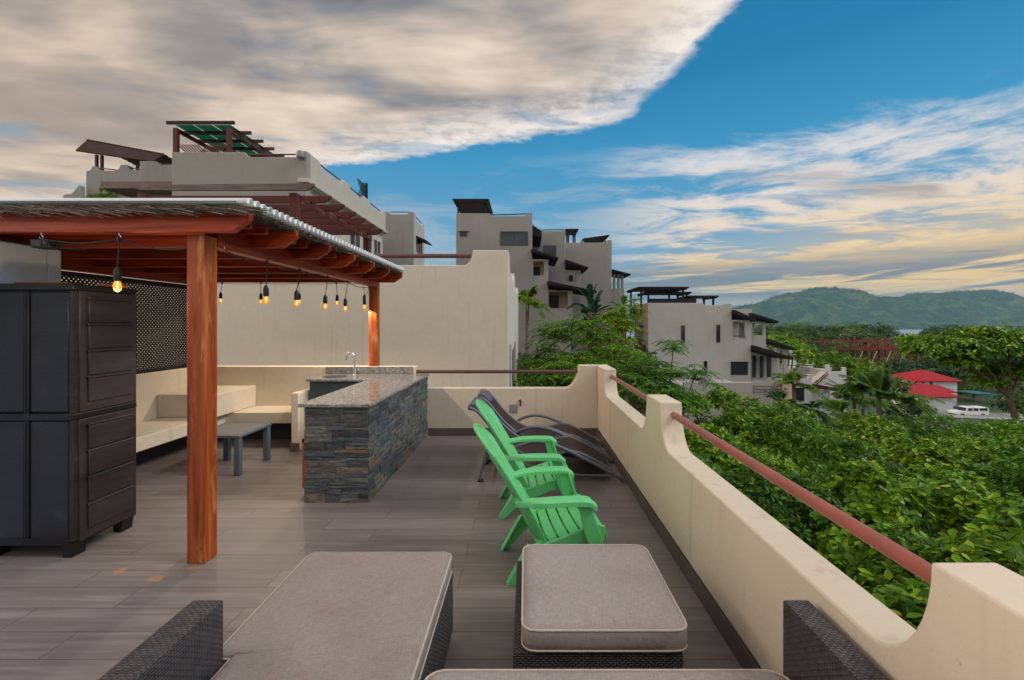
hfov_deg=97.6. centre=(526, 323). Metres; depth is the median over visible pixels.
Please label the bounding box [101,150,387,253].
townhouse
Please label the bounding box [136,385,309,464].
built in bench
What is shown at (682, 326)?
window
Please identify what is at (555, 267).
apartment building
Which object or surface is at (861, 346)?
steel frame
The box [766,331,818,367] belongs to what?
leafy tree
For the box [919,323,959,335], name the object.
distant tree
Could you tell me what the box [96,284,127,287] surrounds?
wood plank
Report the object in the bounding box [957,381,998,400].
leafy tree
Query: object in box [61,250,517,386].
wall
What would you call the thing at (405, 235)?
townhouse
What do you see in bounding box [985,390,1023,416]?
leafy tree
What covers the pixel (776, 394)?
palm tree
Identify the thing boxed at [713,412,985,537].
broadleaf tree
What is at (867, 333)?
distant tree
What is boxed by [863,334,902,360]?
distant tree
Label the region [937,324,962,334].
distant tree
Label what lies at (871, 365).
leafy tree
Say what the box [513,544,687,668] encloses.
ottoman
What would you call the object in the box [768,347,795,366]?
leafy tree
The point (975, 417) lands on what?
kerb
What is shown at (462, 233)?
window
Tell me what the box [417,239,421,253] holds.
window
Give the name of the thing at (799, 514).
broadleaf tree
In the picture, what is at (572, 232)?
roof pergola
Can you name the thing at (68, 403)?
storage cabinet
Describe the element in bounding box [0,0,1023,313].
sky
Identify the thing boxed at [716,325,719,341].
window
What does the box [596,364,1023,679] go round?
parapet wall
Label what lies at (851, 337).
distant tree
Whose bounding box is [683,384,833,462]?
broadleaf tree
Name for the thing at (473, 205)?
roof pergola
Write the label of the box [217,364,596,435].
parapet wall
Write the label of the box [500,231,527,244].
window
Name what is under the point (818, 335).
distant tree
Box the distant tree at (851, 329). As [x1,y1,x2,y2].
[825,323,870,337]
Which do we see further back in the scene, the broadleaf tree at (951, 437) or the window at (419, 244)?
the window at (419, 244)
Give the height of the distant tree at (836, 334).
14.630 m
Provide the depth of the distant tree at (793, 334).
185.13 m
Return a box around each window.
[349,235,360,247]
[373,238,380,253]
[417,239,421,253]
[460,231,466,235]
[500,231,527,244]
[543,245,555,255]
[681,325,684,342]
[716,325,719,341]
[731,362,747,374]
[796,388,803,400]
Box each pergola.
[0,198,404,563]
[128,183,382,252]
[166,121,284,156]
[452,199,492,215]
[565,229,578,242]
[580,235,608,242]
[626,287,688,315]
[637,292,691,302]
[678,296,718,304]
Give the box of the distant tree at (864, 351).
[845,334,879,357]
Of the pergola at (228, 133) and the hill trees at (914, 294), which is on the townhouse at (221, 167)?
the pergola at (228, 133)
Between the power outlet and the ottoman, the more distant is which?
the power outlet
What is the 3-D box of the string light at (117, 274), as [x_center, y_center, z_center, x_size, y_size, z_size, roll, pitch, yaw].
[-2.850,-0.400,3.044,0.984,0.368,0.100,0,0,-1]
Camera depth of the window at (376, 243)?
23.96 m
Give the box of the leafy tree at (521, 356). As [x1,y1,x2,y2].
[518,347,550,386]
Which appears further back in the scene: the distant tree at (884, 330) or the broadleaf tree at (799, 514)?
the distant tree at (884, 330)
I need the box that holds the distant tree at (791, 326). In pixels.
[773,323,804,330]
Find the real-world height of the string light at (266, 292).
0.394 m
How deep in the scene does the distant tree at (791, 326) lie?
233.68 m
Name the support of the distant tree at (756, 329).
on the ground
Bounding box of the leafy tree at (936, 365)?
[910,355,969,379]
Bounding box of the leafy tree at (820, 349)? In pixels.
[792,340,846,363]
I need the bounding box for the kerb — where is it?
[908,415,1022,419]
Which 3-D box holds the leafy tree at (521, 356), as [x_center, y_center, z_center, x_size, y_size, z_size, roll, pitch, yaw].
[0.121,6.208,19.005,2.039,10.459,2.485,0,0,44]
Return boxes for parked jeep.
[947,406,989,414]
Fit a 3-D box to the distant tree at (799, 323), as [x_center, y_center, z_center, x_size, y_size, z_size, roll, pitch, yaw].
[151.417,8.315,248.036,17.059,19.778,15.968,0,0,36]
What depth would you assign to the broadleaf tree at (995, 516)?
5.83 m
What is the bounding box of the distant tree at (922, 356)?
[912,352,938,363]
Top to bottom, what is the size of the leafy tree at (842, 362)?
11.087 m
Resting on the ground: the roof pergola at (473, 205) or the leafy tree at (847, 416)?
the leafy tree at (847, 416)
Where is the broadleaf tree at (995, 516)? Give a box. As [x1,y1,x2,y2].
[803,458,1023,624]
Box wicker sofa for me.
[98,551,888,679]
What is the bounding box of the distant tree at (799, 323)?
[787,321,813,329]
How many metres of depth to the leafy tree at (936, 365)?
109.91 m
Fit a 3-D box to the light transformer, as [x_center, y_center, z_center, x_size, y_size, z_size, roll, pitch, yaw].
[-2.878,-0.549,3.101,1.036,0.073,0.102,0,0,1]
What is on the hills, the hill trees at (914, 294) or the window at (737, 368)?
the hill trees at (914, 294)
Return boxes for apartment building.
[456,213,630,394]
[629,303,796,429]
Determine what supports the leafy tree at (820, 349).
on the ground
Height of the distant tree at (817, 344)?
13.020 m
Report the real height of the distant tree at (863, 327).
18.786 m
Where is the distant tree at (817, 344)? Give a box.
[785,336,826,346]
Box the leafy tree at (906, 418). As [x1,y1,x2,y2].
[883,413,940,434]
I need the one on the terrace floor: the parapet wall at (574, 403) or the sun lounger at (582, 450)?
the sun lounger at (582, 450)
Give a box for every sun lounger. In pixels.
[468,397,624,481]
[477,389,612,461]
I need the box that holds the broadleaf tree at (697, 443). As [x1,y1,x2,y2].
[683,420,810,517]
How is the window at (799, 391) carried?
in the townhouse at (803, 395)
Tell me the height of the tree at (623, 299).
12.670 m
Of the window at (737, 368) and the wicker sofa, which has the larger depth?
the window at (737, 368)
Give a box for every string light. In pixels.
[40,237,185,287]
[218,282,365,303]
[225,250,377,309]
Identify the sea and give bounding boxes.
[627,329,923,344]
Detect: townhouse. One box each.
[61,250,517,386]
[63,139,171,197]
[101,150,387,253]
[383,212,431,264]
[780,365,829,378]
[780,374,811,425]
[781,350,795,366]
[795,363,845,420]
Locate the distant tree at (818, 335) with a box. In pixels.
[806,330,838,342]
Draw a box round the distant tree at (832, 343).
[810,339,844,351]
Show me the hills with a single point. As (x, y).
(828, 307)
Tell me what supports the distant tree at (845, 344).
on the ground
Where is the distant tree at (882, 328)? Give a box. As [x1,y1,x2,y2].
[869,322,901,337]
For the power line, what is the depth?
64.20 m
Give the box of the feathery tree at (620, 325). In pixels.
[568,298,651,397]
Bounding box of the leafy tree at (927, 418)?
[914,412,960,427]
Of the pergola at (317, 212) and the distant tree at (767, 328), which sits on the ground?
the distant tree at (767, 328)
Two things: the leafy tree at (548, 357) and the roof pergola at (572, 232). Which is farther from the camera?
the roof pergola at (572, 232)
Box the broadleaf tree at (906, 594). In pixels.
[836,516,1023,628]
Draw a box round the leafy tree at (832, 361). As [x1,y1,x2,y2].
[809,346,866,373]
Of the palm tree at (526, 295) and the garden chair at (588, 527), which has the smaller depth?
the garden chair at (588, 527)
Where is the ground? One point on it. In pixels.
(966, 401)
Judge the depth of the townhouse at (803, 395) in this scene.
44.00 m
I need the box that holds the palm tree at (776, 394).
[764,387,801,406]
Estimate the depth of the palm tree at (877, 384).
35.61 m
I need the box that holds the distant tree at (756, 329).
[754,325,780,336]
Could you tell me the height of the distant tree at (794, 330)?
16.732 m
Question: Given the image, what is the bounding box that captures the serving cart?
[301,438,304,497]
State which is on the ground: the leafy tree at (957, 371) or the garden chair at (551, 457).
the leafy tree at (957, 371)
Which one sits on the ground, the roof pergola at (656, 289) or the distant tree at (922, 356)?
the distant tree at (922, 356)
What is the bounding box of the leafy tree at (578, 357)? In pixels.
[562,345,638,389]
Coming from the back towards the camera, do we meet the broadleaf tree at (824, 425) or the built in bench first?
the broadleaf tree at (824, 425)
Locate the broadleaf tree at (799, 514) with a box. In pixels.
[688,447,858,568]
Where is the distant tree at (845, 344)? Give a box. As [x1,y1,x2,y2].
[821,338,861,359]
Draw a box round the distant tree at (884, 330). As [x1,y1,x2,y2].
[863,323,899,335]
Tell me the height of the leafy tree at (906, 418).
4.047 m
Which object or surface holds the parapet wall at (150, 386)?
on the house base
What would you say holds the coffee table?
on the terrace floor
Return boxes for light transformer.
[30,238,186,249]
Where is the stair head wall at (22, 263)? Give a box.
[0,241,60,283]
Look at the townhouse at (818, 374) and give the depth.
50.00 m
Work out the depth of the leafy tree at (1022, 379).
106.31 m
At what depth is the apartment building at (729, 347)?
32.00 m
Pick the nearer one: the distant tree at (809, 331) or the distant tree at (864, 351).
the distant tree at (864, 351)
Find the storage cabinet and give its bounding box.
[0,284,136,557]
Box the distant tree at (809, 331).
[798,328,820,338]
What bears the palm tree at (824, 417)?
on the ground
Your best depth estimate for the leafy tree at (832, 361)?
56.93 m
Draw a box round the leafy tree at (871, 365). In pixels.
[839,358,888,422]
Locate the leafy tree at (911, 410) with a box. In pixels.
[882,400,937,420]
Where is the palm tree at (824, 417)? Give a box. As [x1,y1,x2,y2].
[783,401,838,428]
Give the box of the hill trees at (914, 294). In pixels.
[733,286,1023,310]
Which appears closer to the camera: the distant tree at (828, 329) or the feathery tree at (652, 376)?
the feathery tree at (652, 376)
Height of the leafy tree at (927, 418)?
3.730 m
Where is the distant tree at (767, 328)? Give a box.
[754,323,788,334]
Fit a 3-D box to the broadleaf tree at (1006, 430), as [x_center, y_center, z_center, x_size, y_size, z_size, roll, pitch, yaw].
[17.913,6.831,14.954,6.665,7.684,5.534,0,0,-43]
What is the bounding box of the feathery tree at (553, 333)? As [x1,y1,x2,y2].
[514,313,659,386]
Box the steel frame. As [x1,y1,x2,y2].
[795,336,918,369]
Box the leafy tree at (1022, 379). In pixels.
[986,356,1023,381]
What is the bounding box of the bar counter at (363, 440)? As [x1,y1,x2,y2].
[298,374,428,502]
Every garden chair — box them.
[473,423,606,585]
[475,399,574,519]
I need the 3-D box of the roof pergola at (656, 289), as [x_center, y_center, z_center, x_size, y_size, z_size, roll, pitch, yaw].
[9.866,-1.624,34.220,3.605,2.077,4.160,0,0,0]
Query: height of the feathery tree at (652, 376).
10.331 m
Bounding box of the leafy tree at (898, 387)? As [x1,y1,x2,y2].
[876,374,914,398]
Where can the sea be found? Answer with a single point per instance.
(910, 332)
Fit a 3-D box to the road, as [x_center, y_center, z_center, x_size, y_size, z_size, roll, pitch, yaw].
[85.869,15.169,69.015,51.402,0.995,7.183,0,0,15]
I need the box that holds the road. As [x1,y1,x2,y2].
[884,409,1023,418]
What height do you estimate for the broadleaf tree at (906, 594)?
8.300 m
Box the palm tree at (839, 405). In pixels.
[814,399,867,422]
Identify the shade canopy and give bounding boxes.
[957,390,995,406]
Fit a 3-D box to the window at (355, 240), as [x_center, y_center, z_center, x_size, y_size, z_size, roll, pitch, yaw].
[-8.020,-3.775,20.950,0.055,1.450,1.300,0,0,0]
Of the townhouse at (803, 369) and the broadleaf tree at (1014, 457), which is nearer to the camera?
the broadleaf tree at (1014, 457)
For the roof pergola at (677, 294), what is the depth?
34.96 m
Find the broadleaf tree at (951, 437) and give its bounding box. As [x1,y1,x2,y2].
[922,424,1023,489]
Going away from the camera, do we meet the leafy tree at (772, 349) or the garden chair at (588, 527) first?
the garden chair at (588, 527)
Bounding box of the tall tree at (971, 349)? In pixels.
[889,322,1023,426]
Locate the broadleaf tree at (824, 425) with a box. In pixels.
[749,421,847,457]
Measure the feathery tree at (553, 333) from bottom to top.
11.448 m
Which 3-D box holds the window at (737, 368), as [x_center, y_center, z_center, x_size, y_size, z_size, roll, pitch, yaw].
[15.200,3.181,31.993,1.219,0.952,0.055,0,0,0]
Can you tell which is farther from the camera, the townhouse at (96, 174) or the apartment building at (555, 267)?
the apartment building at (555, 267)
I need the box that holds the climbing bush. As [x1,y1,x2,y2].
[85,186,116,197]
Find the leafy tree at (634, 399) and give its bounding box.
[627,341,659,408]
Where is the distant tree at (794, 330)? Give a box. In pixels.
[779,325,811,332]
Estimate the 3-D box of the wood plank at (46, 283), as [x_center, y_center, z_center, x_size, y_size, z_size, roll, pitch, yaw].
[-3.670,-0.297,3.430,0.460,0.030,0.140,0,0,0]
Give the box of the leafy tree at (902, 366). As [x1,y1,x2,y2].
[874,358,942,375]
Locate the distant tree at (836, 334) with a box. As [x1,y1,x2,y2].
[813,331,842,339]
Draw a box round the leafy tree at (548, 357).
[519,342,576,384]
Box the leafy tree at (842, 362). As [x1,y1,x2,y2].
[817,352,867,383]
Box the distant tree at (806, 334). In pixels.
[780,328,814,339]
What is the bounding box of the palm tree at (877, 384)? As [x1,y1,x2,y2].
[836,362,952,427]
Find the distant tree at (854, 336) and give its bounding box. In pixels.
[834,331,881,347]
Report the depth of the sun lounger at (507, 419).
5.72 m
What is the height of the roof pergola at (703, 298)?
1.449 m
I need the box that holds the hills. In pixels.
[628,287,1023,329]
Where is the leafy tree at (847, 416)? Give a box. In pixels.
[822,408,862,428]
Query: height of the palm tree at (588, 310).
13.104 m
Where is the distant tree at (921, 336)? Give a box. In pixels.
[908,332,929,338]
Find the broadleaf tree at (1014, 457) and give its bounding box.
[930,434,1023,522]
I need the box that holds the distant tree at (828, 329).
[806,324,843,333]
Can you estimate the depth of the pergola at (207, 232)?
3.15 m
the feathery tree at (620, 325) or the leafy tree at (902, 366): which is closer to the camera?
the feathery tree at (620, 325)
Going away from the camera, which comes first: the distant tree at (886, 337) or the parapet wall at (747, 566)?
the parapet wall at (747, 566)
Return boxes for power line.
[906,381,1023,418]
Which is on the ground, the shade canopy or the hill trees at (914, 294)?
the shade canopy
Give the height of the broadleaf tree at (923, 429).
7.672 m
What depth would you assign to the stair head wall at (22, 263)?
3.45 m
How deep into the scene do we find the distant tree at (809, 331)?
198.78 m
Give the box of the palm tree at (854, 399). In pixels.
[818,372,904,422]
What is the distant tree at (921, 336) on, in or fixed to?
on the ground
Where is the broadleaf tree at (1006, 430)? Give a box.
[952,415,1023,446]
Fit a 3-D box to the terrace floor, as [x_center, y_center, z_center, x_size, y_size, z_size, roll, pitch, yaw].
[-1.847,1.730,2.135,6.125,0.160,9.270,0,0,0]
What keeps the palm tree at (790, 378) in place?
on the ground
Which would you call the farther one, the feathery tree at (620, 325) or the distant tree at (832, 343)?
the distant tree at (832, 343)
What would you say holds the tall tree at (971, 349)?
on the ground
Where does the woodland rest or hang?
on the ground
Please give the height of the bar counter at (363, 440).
0.914 m
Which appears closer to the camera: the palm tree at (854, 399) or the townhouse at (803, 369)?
the palm tree at (854, 399)
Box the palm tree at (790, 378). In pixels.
[771,363,830,416]
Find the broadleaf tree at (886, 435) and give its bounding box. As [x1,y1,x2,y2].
[814,413,1007,531]
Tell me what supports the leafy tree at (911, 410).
on the ground
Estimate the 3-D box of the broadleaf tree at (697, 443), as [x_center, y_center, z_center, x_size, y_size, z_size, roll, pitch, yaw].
[3.883,6.325,9.332,4.050,8.444,3.500,0,0,0]
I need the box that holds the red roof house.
[889,370,963,409]
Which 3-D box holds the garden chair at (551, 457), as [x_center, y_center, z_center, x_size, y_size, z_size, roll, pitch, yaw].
[-0.017,1.167,4.040,0.880,0.966,0.696,0,0,-3]
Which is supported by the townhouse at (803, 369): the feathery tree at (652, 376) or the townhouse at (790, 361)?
the townhouse at (790, 361)
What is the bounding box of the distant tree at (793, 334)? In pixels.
[767,328,803,340]
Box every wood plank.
[14,282,85,284]
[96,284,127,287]
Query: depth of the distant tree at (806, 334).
192.13 m
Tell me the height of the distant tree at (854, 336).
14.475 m
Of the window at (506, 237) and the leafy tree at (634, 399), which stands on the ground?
the leafy tree at (634, 399)
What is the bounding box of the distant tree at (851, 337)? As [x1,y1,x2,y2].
[824,333,873,345]
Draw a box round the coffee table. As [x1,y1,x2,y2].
[217,423,271,475]
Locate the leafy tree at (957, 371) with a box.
[941,366,1006,387]
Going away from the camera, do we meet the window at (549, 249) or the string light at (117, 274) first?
the string light at (117, 274)
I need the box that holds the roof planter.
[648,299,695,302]
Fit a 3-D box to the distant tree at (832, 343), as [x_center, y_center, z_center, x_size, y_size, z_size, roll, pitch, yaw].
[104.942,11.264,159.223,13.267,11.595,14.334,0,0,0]
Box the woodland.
[629,351,1023,394]
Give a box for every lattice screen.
[61,270,186,373]
[357,179,367,198]
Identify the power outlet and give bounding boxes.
[509,404,517,412]
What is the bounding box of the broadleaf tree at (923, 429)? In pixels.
[823,417,1023,483]
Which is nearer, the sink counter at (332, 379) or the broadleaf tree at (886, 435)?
the sink counter at (332, 379)
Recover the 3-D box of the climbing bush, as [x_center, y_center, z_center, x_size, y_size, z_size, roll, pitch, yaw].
[-20.257,-6.231,21.300,1.734,1.070,0.744,0,0,0]
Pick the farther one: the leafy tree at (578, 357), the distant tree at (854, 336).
the distant tree at (854, 336)
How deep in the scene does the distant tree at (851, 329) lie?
228.07 m
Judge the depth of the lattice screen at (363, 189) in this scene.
21.89 m
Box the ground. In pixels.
[627,354,1023,479]
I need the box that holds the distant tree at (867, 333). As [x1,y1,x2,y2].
[848,330,885,357]
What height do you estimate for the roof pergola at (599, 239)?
0.757 m
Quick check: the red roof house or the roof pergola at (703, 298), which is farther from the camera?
the red roof house
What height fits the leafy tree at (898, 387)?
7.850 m
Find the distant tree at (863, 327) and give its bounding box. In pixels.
[840,322,874,332]
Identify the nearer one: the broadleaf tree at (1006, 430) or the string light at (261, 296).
the string light at (261, 296)
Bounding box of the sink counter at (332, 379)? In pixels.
[306,352,412,399]
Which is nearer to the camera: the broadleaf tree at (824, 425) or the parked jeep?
the broadleaf tree at (824, 425)
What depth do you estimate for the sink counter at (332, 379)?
6.25 m
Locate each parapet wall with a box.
[136,368,186,422]
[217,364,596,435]
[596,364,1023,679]
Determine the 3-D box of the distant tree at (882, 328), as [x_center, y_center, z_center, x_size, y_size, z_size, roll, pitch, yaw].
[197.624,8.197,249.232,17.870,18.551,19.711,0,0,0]
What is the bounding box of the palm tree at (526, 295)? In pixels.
[518,285,556,386]
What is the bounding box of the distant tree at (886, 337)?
[867,332,896,358]
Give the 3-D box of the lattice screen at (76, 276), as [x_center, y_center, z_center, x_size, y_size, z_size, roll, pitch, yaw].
[-4.820,0.035,5.205,0.042,1.170,2.890,0,0,0]
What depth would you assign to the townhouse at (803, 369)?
54.00 m
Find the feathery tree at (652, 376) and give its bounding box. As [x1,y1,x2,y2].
[606,339,723,417]
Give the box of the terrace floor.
[0,436,741,679]

